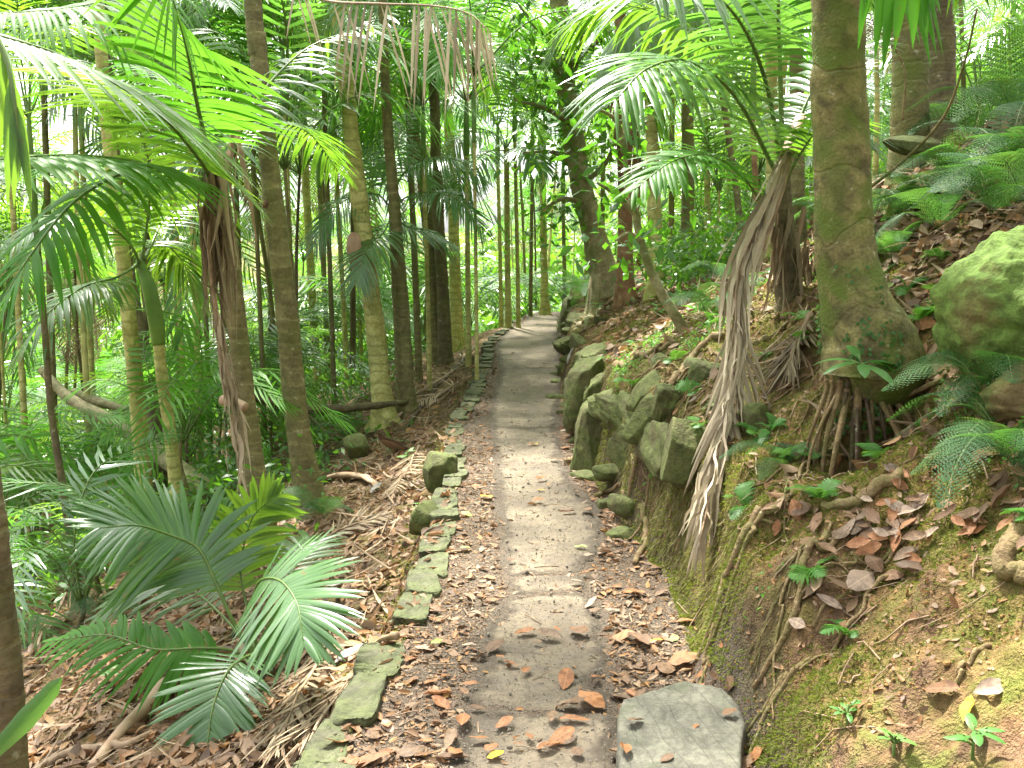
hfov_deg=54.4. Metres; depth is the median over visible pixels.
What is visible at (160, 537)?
young palm
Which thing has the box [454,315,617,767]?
path
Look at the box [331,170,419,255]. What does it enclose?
palm tree
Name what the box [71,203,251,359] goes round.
palm tree
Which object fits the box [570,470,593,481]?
stone
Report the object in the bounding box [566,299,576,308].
rock
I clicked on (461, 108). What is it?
palm tree
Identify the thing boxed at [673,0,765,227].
palm tree
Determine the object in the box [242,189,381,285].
palm tree
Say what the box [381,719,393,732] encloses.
fallen leaf
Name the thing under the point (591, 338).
root
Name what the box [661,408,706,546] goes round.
root
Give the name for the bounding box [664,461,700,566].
root
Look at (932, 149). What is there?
fern
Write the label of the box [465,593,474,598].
fallen leaf
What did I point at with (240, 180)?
palm tree
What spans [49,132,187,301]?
palm tree
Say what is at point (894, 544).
fallen leaf
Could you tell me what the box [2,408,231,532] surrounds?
young palm
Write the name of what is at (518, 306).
palm tree
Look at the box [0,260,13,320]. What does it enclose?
palm tree
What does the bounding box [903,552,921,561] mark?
fallen leaf
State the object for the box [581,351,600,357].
rock
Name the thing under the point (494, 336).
kerb stone
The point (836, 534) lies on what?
fallen leaf
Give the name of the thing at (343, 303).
palm tree
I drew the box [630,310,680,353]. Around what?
root
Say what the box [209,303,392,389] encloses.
young palm
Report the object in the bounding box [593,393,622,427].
rock
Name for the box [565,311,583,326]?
rock
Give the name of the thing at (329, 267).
palm tree
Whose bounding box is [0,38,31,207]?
palm frond
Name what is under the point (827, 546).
fallen leaf
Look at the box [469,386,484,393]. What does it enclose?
kerb stone
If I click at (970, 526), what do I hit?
fallen leaf
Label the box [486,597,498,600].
fallen leaf
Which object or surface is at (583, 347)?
root
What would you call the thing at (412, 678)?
fallen leaf
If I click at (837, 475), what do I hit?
root
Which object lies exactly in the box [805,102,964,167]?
young palm
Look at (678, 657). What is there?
fallen leaf
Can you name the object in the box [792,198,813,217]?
fern
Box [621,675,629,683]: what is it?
fallen leaf
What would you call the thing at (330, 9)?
palm tree
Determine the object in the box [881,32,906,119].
stick
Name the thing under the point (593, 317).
root
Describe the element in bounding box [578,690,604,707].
fallen leaf
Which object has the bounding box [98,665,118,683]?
seedling
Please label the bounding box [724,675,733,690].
fallen leaf
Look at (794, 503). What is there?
fallen leaf
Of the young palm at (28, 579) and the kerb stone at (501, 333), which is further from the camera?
the kerb stone at (501, 333)
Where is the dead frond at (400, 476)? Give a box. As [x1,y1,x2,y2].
[379,445,426,501]
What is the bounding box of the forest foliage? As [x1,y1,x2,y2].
[2,105,872,394]
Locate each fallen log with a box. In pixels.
[37,367,215,502]
[255,394,408,413]
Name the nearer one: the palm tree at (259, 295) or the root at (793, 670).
the root at (793, 670)
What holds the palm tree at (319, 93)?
on the ground
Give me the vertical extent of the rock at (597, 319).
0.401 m
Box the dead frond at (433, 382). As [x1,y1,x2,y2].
[416,353,474,394]
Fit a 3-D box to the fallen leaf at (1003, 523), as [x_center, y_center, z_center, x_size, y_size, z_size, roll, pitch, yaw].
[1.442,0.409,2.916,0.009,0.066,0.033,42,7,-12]
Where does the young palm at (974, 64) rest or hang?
on the ground
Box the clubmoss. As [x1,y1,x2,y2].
[604,198,1023,618]
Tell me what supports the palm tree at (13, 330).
on the ground
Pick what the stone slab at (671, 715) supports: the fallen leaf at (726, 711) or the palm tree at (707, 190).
the fallen leaf at (726, 711)
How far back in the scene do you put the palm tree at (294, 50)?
12.43 m
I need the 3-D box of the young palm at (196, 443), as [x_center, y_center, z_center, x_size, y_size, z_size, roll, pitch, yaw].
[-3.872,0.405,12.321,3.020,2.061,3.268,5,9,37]
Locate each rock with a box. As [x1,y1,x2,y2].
[343,433,369,458]
[409,500,437,535]
[422,451,457,493]
[552,336,569,355]
[557,296,571,333]
[557,355,562,376]
[563,356,605,435]
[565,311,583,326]
[565,318,577,326]
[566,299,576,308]
[569,333,586,350]
[570,401,602,470]
[575,341,612,362]
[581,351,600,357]
[583,372,605,402]
[587,389,613,422]
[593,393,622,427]
[594,316,606,327]
[607,423,629,471]
[617,390,636,423]
[621,393,653,445]
[626,370,661,411]
[634,420,668,478]
[650,353,667,368]
[652,383,682,422]
[660,417,705,489]
[683,356,719,382]
[700,393,724,410]
[739,402,768,434]
[882,135,951,157]
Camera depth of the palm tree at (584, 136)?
21.50 m
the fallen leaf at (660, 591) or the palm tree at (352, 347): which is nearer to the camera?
the fallen leaf at (660, 591)
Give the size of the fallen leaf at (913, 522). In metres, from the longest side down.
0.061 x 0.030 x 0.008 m
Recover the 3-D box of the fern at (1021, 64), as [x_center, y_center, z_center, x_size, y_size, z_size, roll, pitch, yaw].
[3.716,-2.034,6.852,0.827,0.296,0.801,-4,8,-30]
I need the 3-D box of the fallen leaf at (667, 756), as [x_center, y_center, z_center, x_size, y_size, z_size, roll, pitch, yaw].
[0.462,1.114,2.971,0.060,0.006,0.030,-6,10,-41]
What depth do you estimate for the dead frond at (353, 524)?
7.15 m
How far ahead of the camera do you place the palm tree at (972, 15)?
37.57 m
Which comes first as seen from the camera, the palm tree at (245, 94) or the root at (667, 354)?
the root at (667, 354)
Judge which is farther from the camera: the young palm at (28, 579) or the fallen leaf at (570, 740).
the young palm at (28, 579)
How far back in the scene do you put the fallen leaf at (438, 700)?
3.48 m
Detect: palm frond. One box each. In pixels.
[0,0,222,82]
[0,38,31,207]
[286,0,496,113]
[585,0,727,111]
[607,16,642,181]
[646,1,768,91]
[858,0,942,73]
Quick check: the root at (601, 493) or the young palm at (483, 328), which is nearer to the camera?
the root at (601, 493)
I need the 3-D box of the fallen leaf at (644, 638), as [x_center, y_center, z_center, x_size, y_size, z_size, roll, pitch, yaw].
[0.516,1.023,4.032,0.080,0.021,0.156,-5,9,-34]
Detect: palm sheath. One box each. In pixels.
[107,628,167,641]
[347,232,362,271]
[377,433,408,450]
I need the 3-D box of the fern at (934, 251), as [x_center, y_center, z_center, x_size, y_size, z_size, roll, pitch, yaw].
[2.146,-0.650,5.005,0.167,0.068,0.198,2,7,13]
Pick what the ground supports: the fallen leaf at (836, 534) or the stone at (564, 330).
the stone at (564, 330)
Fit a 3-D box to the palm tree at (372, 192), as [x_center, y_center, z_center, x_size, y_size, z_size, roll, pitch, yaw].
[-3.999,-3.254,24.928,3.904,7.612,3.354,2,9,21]
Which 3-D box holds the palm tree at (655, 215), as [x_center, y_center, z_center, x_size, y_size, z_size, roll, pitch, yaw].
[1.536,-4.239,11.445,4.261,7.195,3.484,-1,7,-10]
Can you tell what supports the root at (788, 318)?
on the ground
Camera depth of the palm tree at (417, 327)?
14.87 m
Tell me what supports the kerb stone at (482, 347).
on the ground
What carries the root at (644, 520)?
on the ground
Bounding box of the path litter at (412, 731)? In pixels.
[347,316,751,767]
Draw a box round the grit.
[354,359,743,767]
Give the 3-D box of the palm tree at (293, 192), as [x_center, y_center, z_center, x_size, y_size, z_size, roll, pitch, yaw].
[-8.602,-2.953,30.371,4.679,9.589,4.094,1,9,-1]
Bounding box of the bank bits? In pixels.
[603,205,1022,767]
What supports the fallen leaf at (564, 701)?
on the ground
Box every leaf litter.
[15,335,497,767]
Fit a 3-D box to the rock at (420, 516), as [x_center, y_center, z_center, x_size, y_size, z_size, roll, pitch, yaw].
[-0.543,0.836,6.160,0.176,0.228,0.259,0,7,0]
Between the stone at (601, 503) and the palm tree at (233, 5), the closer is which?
the stone at (601, 503)
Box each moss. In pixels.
[284,376,473,764]
[563,189,1023,767]
[671,374,1023,767]
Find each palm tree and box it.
[0,0,84,554]
[0,0,189,604]
[0,0,274,488]
[0,0,388,542]
[0,82,98,409]
[0,98,250,500]
[0,104,121,330]
[0,148,152,449]
[0,150,112,236]
[0,164,199,433]
[0,177,62,293]
[0,184,117,518]
[0,215,29,406]
[0,219,40,389]
[0,258,81,420]
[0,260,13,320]
[0,289,39,381]
[0,466,29,767]
[2,114,103,193]
[4,0,280,451]
[7,178,188,432]
[8,0,308,455]
[9,5,290,336]
[15,0,133,96]
[22,185,265,304]
[23,1,149,487]
[29,233,161,345]
[30,228,120,368]
[31,0,213,531]
[32,176,250,395]
[35,256,117,375]
[41,250,116,368]
[42,0,333,455]
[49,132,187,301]
[59,93,362,443]
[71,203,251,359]
[72,0,512,421]
[74,0,378,235]
[77,24,294,418]
[83,1,371,274]
[90,196,185,289]
[92,2,152,494]
[95,3,399,388]
[96,134,313,428]
[98,191,179,336]
[105,3,167,495]
[108,0,340,469]
[128,0,379,452]
[135,53,464,306]
[151,159,285,414]
[158,1,375,408]
[158,256,253,330]
[173,50,337,332]
[176,110,335,253]
[176,133,382,259]
[178,0,439,414]
[182,279,256,333]
[193,0,462,387]
[208,0,508,391]
[211,29,398,393]
[221,38,307,201]
[226,49,426,385]
[227,140,343,206]
[231,202,348,308]
[232,165,312,226]
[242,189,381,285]
[242,235,346,295]
[244,0,328,509]
[245,0,539,381]
[256,0,557,390]
[263,1,376,425]
[275,38,442,375]
[279,83,417,383]
[281,1,453,364]
[283,174,373,276]
[290,87,469,318]
[291,115,403,359]
[298,103,496,410]
[300,183,349,247]
[302,0,539,364]
[304,229,421,287]
[317,0,483,146]
[319,0,672,379]
[330,110,555,223]
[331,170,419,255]
[332,0,400,432]
[333,204,422,277]
[337,56,504,350]
[339,0,613,366]
[349,12,416,385]
[362,1,544,352]
[369,204,444,276]
[378,0,417,417]
[380,100,511,331]
[395,64,503,193]
[403,0,608,327]
[420,64,581,327]
[425,48,562,327]
[426,81,576,314]
[440,110,490,218]
[443,23,598,316]
[445,208,539,307]
[459,168,572,314]
[461,241,497,315]
[465,2,666,314]
[476,119,615,307]
[479,176,568,274]
[481,170,580,241]
[487,96,610,300]
[501,192,581,282]
[503,46,696,225]
[503,124,611,268]
[504,69,678,278]
[535,187,613,274]
[536,0,874,235]
[541,0,764,269]
[542,0,906,584]
[547,145,640,222]
[568,0,710,247]
[568,121,679,196]
[571,0,787,204]
[598,3,809,247]
[611,2,636,311]
[642,1,666,304]
[643,13,810,208]
[663,26,812,105]
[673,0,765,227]
[677,2,695,284]
[760,32,890,111]
[761,11,777,261]
[782,45,788,94]
[788,12,807,243]
[802,0,996,477]
[804,0,997,85]
[809,157,812,190]
[866,0,879,192]
[866,5,881,160]
[866,9,890,158]
[872,0,987,73]
[872,15,958,73]
[884,14,930,188]
[928,0,958,141]
[952,0,1023,43]
[955,0,1005,46]
[956,2,1022,50]
[958,0,966,120]
[963,0,1023,80]
[964,0,1022,56]
[965,13,1021,58]
[968,0,993,36]
[971,0,1002,48]
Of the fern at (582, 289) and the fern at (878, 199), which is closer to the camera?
the fern at (878, 199)
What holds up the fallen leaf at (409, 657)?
on the ground
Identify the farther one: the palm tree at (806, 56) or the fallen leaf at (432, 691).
the palm tree at (806, 56)
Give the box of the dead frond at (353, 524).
[327,503,394,537]
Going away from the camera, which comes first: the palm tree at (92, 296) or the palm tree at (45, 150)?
the palm tree at (45, 150)
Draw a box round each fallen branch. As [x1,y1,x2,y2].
[70,388,129,411]
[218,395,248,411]
[401,345,474,431]
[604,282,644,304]
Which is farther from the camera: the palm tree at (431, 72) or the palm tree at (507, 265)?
the palm tree at (507, 265)
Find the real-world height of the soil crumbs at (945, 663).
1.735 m
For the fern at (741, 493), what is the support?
on the ground
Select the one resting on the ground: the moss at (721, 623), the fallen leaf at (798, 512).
the moss at (721, 623)
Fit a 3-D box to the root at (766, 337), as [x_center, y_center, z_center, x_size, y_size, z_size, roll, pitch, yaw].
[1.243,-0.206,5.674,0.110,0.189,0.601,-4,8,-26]
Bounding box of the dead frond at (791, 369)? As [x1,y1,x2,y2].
[753,311,816,396]
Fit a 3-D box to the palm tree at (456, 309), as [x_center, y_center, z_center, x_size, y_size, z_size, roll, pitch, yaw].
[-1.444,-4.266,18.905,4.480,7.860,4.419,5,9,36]
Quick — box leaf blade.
[0,677,61,755]
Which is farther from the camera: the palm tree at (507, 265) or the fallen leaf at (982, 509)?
the palm tree at (507, 265)
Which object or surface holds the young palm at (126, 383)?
on the ground
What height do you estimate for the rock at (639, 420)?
0.324 m
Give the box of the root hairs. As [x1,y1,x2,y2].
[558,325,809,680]
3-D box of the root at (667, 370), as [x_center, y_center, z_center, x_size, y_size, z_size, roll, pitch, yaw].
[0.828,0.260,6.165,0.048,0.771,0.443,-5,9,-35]
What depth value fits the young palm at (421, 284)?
22.44 m
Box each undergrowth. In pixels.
[0,120,961,452]
[3,69,1021,635]
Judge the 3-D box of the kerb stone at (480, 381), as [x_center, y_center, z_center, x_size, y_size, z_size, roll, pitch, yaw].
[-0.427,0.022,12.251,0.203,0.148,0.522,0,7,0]
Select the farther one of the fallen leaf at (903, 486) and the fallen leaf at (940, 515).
the fallen leaf at (903, 486)
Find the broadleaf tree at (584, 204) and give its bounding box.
[466,0,660,329]
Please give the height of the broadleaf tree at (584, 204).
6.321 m
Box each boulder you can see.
[929,225,1023,381]
[973,360,1023,421]
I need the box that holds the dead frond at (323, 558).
[246,552,333,597]
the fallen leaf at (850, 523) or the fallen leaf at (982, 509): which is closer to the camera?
the fallen leaf at (982, 509)
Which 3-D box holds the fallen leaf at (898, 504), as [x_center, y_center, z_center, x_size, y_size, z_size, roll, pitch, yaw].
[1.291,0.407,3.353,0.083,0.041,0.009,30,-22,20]
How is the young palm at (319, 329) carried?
on the ground
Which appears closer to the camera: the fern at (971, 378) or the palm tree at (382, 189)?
the fern at (971, 378)
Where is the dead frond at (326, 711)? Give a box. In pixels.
[250,631,399,767]
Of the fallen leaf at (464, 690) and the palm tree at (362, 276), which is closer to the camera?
the fallen leaf at (464, 690)
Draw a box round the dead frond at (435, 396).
[378,375,472,423]
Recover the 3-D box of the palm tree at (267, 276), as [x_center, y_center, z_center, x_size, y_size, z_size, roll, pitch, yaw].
[-4.100,-2.823,16.564,4.431,7.629,5.477,5,8,32]
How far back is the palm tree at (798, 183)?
8.98 m
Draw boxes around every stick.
[407,384,466,418]
[446,550,467,553]
[872,9,977,187]
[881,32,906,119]
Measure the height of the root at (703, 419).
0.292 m
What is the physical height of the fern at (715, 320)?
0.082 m
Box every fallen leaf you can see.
[335,642,365,661]
[341,755,358,763]
[344,734,355,741]
[352,754,366,764]
[356,753,381,767]
[366,728,383,737]
[370,482,381,492]
[374,754,391,765]
[376,748,392,757]
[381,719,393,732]
[399,744,423,756]
[404,656,416,660]
[405,676,417,684]
[414,644,433,649]
[414,715,422,720]
[414,751,431,755]
[418,738,433,741]
[423,604,441,610]
[423,679,436,683]
[424,689,451,693]
[430,617,443,621]
[431,638,444,642]
[431,695,450,709]
[436,752,467,758]
[438,637,451,643]
[444,728,456,747]
[447,524,461,528]
[448,747,462,753]
[455,713,470,724]
[460,688,468,693]
[461,511,471,515]
[463,680,477,684]
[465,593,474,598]
[469,704,484,708]
[469,735,487,738]
[482,575,495,578]
[484,743,497,749]
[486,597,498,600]
[486,638,504,651]
[487,750,503,758]
[495,716,512,727]
[503,660,516,664]
[515,627,534,633]
[521,666,530,671]
[525,733,533,738]
[536,628,560,637]
[537,741,559,748]
[547,710,557,720]
[547,726,574,745]
[557,696,585,706]
[558,667,573,689]
[558,714,589,720]
[559,509,573,511]
[559,699,578,704]
[564,735,575,743]
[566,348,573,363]
[569,625,587,632]
[570,747,582,754]
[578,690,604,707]
[585,597,596,607]
[589,607,599,611]
[609,693,629,698]
[612,629,634,639]
[613,692,627,698]
[620,742,631,752]
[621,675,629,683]
[623,588,645,592]
[626,689,635,695]
[627,632,649,643]
[631,639,640,643]
[632,663,646,668]
[634,688,645,696]
[641,598,652,602]
[648,664,654,670]
[649,634,661,638]
[650,644,657,651]
[655,589,668,595]
[657,662,675,673]
[660,753,673,760]
[668,651,696,664]
[670,634,678,640]
[676,618,692,621]
[722,708,736,714]
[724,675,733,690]
[742,754,753,766]
[750,746,760,759]
[772,520,780,535]
[773,355,789,362]
[788,499,802,519]
[788,500,810,515]
[789,483,805,489]
[789,617,804,628]
[809,512,821,531]
[817,542,836,554]
[817,593,841,608]
[831,526,849,538]
[841,518,854,533]
[843,486,852,492]
[843,510,855,518]
[846,536,870,547]
[846,569,874,590]
[849,507,862,511]
[849,518,863,534]
[855,510,864,520]
[855,541,881,554]
[858,531,870,537]
[859,520,870,526]
[860,525,873,535]
[861,495,872,501]
[864,508,879,523]
[865,553,882,571]
[868,532,888,540]
[872,527,888,536]
[876,498,896,505]
[878,569,904,579]
[883,525,899,530]
[884,498,903,511]
[886,518,899,528]
[887,507,897,521]
[890,527,898,536]
[890,529,900,551]
[891,479,907,489]
[893,546,917,559]
[897,505,914,514]
[900,517,915,528]
[901,530,926,540]
[902,468,908,476]
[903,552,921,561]
[904,495,920,500]
[904,517,917,524]
[906,493,918,515]
[911,494,928,509]
[914,317,935,329]
[914,492,925,503]
[921,526,938,538]
[924,679,959,692]
[933,511,949,519]
[945,503,956,516]
[951,515,964,525]
[955,506,979,518]
[957,525,987,534]
[959,695,973,720]
[963,518,976,535]
[973,501,988,521]
[973,677,1002,694]
[996,516,1013,530]
[1016,535,1023,548]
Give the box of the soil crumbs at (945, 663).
[608,235,1023,767]
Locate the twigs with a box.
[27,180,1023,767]
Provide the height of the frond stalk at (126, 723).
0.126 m
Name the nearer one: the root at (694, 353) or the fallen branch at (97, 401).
the root at (694, 353)
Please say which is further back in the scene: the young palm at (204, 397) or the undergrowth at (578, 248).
the undergrowth at (578, 248)
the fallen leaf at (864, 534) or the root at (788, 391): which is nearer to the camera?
the fallen leaf at (864, 534)
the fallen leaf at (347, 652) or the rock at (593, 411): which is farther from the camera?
the rock at (593, 411)
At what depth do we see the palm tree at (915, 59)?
6.90 m
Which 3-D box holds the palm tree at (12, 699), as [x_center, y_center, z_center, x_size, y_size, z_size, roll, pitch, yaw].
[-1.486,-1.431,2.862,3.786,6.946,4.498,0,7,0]
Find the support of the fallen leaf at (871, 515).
on the fallen leaf at (865, 529)
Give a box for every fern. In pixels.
[15,550,87,574]
[18,615,62,648]
[48,563,100,583]
[57,583,153,619]
[184,453,237,479]
[278,450,338,482]
[281,485,353,523]
[282,414,337,426]
[312,417,376,440]
[372,437,410,452]
[532,257,616,298]
[544,277,640,303]
[613,377,640,385]
[660,290,718,316]
[662,350,685,363]
[675,379,702,395]
[677,272,768,309]
[680,260,751,280]
[682,305,700,311]
[686,416,707,427]
[694,312,717,325]
[708,313,732,324]
[719,440,830,479]
[722,480,754,520]
[732,422,772,443]
[756,412,786,437]
[770,447,820,459]
[781,310,808,320]
[784,477,842,499]
[787,556,834,584]
[792,190,924,235]
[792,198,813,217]
[792,330,821,342]
[820,619,860,638]
[853,443,889,459]
[860,425,892,442]
[871,170,957,216]
[873,135,1023,217]
[875,175,1008,244]
[876,220,943,257]
[877,237,909,250]
[878,82,1023,135]
[881,350,1023,416]
[886,390,1023,486]
[890,276,930,295]
[891,139,1023,212]
[893,101,1023,172]
[894,152,1023,214]
[906,23,1023,121]
[907,305,934,320]
[908,148,1023,209]
[910,423,1023,508]
[921,248,950,259]
[921,283,934,288]
[972,64,1022,85]
[997,63,1023,113]
[999,507,1023,521]
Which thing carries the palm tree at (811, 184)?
on the ground
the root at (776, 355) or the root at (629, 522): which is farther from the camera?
the root at (629, 522)
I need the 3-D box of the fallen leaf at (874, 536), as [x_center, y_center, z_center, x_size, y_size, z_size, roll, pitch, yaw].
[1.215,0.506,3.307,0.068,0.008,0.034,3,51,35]
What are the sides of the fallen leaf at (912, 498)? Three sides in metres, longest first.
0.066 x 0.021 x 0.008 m
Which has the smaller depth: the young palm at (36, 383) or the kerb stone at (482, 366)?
the kerb stone at (482, 366)
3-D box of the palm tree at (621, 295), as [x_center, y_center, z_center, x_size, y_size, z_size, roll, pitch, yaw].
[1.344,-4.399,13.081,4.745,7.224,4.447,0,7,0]
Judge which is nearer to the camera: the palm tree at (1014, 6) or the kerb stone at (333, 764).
the kerb stone at (333, 764)
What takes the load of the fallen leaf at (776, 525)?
on the ground
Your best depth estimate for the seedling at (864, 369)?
3.85 m
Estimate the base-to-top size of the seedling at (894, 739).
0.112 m
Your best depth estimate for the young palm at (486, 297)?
24.24 m
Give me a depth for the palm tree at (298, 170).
15.04 m
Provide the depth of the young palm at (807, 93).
18.65 m
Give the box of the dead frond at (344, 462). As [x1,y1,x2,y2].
[317,450,375,469]
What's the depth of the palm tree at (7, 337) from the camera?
34.68 m
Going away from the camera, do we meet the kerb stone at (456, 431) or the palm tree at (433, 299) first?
the kerb stone at (456, 431)
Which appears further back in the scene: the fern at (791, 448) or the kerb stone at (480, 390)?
the kerb stone at (480, 390)
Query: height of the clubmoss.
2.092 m
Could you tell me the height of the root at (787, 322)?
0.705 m
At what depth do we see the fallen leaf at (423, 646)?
3.98 m
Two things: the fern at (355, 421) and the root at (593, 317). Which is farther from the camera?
the root at (593, 317)
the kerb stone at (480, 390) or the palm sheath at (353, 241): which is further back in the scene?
the palm sheath at (353, 241)
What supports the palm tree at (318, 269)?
on the ground
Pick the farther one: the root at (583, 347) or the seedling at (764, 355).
the root at (583, 347)
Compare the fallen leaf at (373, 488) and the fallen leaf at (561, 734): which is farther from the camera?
the fallen leaf at (373, 488)
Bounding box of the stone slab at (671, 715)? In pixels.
[616,681,745,767]
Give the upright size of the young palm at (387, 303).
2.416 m
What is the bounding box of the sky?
[0,0,1020,238]
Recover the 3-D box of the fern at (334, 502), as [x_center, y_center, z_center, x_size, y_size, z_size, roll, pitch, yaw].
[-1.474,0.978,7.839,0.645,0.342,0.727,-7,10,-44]
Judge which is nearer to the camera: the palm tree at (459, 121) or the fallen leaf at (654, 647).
the fallen leaf at (654, 647)
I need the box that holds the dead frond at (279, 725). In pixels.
[238,628,349,767]
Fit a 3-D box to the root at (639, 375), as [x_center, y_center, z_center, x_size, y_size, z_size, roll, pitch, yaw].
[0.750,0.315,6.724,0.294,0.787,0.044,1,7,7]
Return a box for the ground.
[0,113,1023,767]
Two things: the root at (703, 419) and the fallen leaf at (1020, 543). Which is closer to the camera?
the fallen leaf at (1020, 543)
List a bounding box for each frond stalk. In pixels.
[33,729,151,767]
[87,676,178,767]
[325,472,380,490]
[374,457,425,479]
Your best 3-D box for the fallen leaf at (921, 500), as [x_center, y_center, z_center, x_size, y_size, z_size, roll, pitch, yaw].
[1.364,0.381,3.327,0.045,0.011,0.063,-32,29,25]
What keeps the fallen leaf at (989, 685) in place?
on the ground
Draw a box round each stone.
[291,761,355,767]
[297,718,348,767]
[329,670,387,728]
[351,642,405,682]
[392,591,432,624]
[405,567,441,597]
[416,552,448,578]
[418,535,450,557]
[424,521,456,537]
[429,507,459,522]
[431,487,457,500]
[434,496,457,509]
[442,477,461,488]
[443,449,462,456]
[443,468,467,480]
[444,427,463,435]
[445,442,465,450]
[448,423,463,427]
[449,414,467,421]
[451,409,467,415]
[455,407,473,412]
[457,457,466,463]
[458,462,464,468]
[460,401,474,407]
[463,397,479,403]
[465,389,480,395]
[468,378,484,387]
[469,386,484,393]
[471,382,485,388]
[472,369,488,374]
[474,373,486,378]
[479,356,494,363]
[479,363,492,368]
[480,344,492,353]
[482,341,494,344]
[482,353,492,356]
[482,360,492,363]
[484,348,494,352]
[488,335,499,338]
[488,338,500,340]
[495,331,504,335]
[544,394,563,398]
[550,378,560,382]
[556,409,562,414]
[559,353,568,362]
[561,327,569,335]
[568,436,574,443]
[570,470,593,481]
[592,463,617,481]
[596,498,608,508]
[606,526,634,540]
[607,493,634,517]
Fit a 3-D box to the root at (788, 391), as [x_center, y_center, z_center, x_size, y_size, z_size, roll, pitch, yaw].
[1.298,0.139,4.825,0.767,0.792,0.038,0,7,1]
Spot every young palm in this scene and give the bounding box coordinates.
[0,361,129,432]
[0,384,42,423]
[0,396,119,452]
[0,399,194,506]
[0,405,131,540]
[0,406,130,489]
[0,407,167,545]
[0,409,48,504]
[0,421,156,507]
[0,453,124,527]
[1,348,122,430]
[1,426,247,634]
[2,346,70,401]
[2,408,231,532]
[5,374,39,401]
[8,489,172,616]
[8,516,111,588]
[9,403,106,461]
[11,297,358,513]
[11,538,139,651]
[12,372,128,421]
[13,377,125,426]
[22,339,284,491]
[27,344,125,401]
[30,362,72,408]
[32,344,125,378]
[34,470,366,749]
[62,349,325,509]
[71,336,192,392]
[71,361,206,434]
[88,328,281,508]
[90,329,339,457]
[98,368,214,400]
[105,345,211,428]
[167,284,366,406]
[169,304,369,429]
[169,330,354,414]
[176,356,364,452]
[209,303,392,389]
[217,326,359,380]
[218,272,425,384]
[248,266,425,359]
[257,279,412,368]
[265,250,463,336]
[308,268,424,361]
[317,230,558,337]
[319,309,421,339]
[322,261,498,328]
[383,255,537,320]
[408,271,551,326]
[460,262,551,326]
[463,302,498,330]
[464,310,513,331]
[471,267,570,318]
[580,191,748,255]
[599,191,750,236]
[602,166,765,224]
[615,127,765,240]
[640,80,812,239]
[640,108,763,226]
[641,120,811,210]
[641,186,734,227]
[661,139,806,214]
[668,96,886,204]
[679,92,813,208]
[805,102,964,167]
[809,109,889,170]
[866,0,1023,123]
[867,62,985,171]
[867,63,1018,102]
[868,18,1023,129]
[868,44,1023,103]
[868,93,889,152]
[957,69,1023,109]
[958,0,1023,98]
[966,30,1023,81]
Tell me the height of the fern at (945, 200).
0.436 m
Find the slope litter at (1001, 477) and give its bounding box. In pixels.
[574,105,1023,633]
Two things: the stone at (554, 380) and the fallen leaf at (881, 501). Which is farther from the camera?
the stone at (554, 380)
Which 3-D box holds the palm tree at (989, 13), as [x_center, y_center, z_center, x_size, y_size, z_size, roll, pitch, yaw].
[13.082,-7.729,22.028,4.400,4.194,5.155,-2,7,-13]
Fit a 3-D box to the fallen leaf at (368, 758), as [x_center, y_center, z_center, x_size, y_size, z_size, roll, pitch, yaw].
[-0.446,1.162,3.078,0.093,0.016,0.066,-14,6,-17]
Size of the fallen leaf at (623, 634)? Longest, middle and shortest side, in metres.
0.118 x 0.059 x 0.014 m
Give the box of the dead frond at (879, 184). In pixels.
[872,142,951,196]
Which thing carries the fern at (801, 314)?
on the ground
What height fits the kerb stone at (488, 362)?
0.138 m
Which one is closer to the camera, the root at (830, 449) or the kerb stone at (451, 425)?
the root at (830, 449)
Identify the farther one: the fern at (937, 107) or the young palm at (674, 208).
the young palm at (674, 208)
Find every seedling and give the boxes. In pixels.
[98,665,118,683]
[397,447,416,462]
[587,303,606,308]
[649,303,664,317]
[756,351,772,364]
[812,345,895,382]
[829,699,860,724]
[877,727,916,756]
[943,712,1006,759]
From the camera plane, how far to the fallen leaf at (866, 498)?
3.45 m
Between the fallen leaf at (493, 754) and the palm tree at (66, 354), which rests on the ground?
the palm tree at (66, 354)
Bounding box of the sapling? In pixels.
[526,31,739,333]
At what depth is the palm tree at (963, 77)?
13.54 m
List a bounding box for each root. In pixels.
[564,457,571,464]
[568,308,613,334]
[568,323,616,371]
[571,334,600,366]
[594,453,633,497]
[601,374,641,487]
[612,342,670,368]
[620,475,631,526]
[624,348,677,423]
[626,330,724,496]
[627,472,650,539]
[628,329,692,367]
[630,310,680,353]
[632,503,648,564]
[634,371,687,539]
[648,388,705,524]
[649,356,678,371]
[650,349,693,371]
[651,349,782,526]
[652,317,794,389]
[652,367,688,393]
[653,389,701,556]
[654,366,670,376]
[657,363,678,370]
[661,378,712,490]
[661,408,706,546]
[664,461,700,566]
[689,316,805,408]
[689,365,757,399]
[693,415,706,426]
[695,452,848,633]
[695,505,761,661]
[695,518,773,645]
[698,622,715,683]
[699,367,819,489]
[703,334,770,361]
[708,505,778,646]
[711,470,808,625]
[716,393,822,576]
[723,472,847,630]
[725,434,757,537]
[739,407,791,428]
[741,334,818,381]
[746,675,782,733]
[748,671,788,765]
[750,562,848,653]
[752,530,831,688]
[766,656,812,712]
[771,549,802,720]
[772,301,796,338]
[783,459,807,541]
[783,464,794,506]
[791,521,855,561]
[793,546,891,596]
[799,574,888,670]
[804,418,861,456]
[811,514,921,628]
[820,467,905,510]
[827,521,847,568]
[950,643,991,693]
[990,523,1023,585]
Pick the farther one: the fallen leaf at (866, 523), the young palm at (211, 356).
the young palm at (211, 356)
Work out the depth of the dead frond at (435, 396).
13.03 m
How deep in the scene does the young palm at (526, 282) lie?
23.54 m

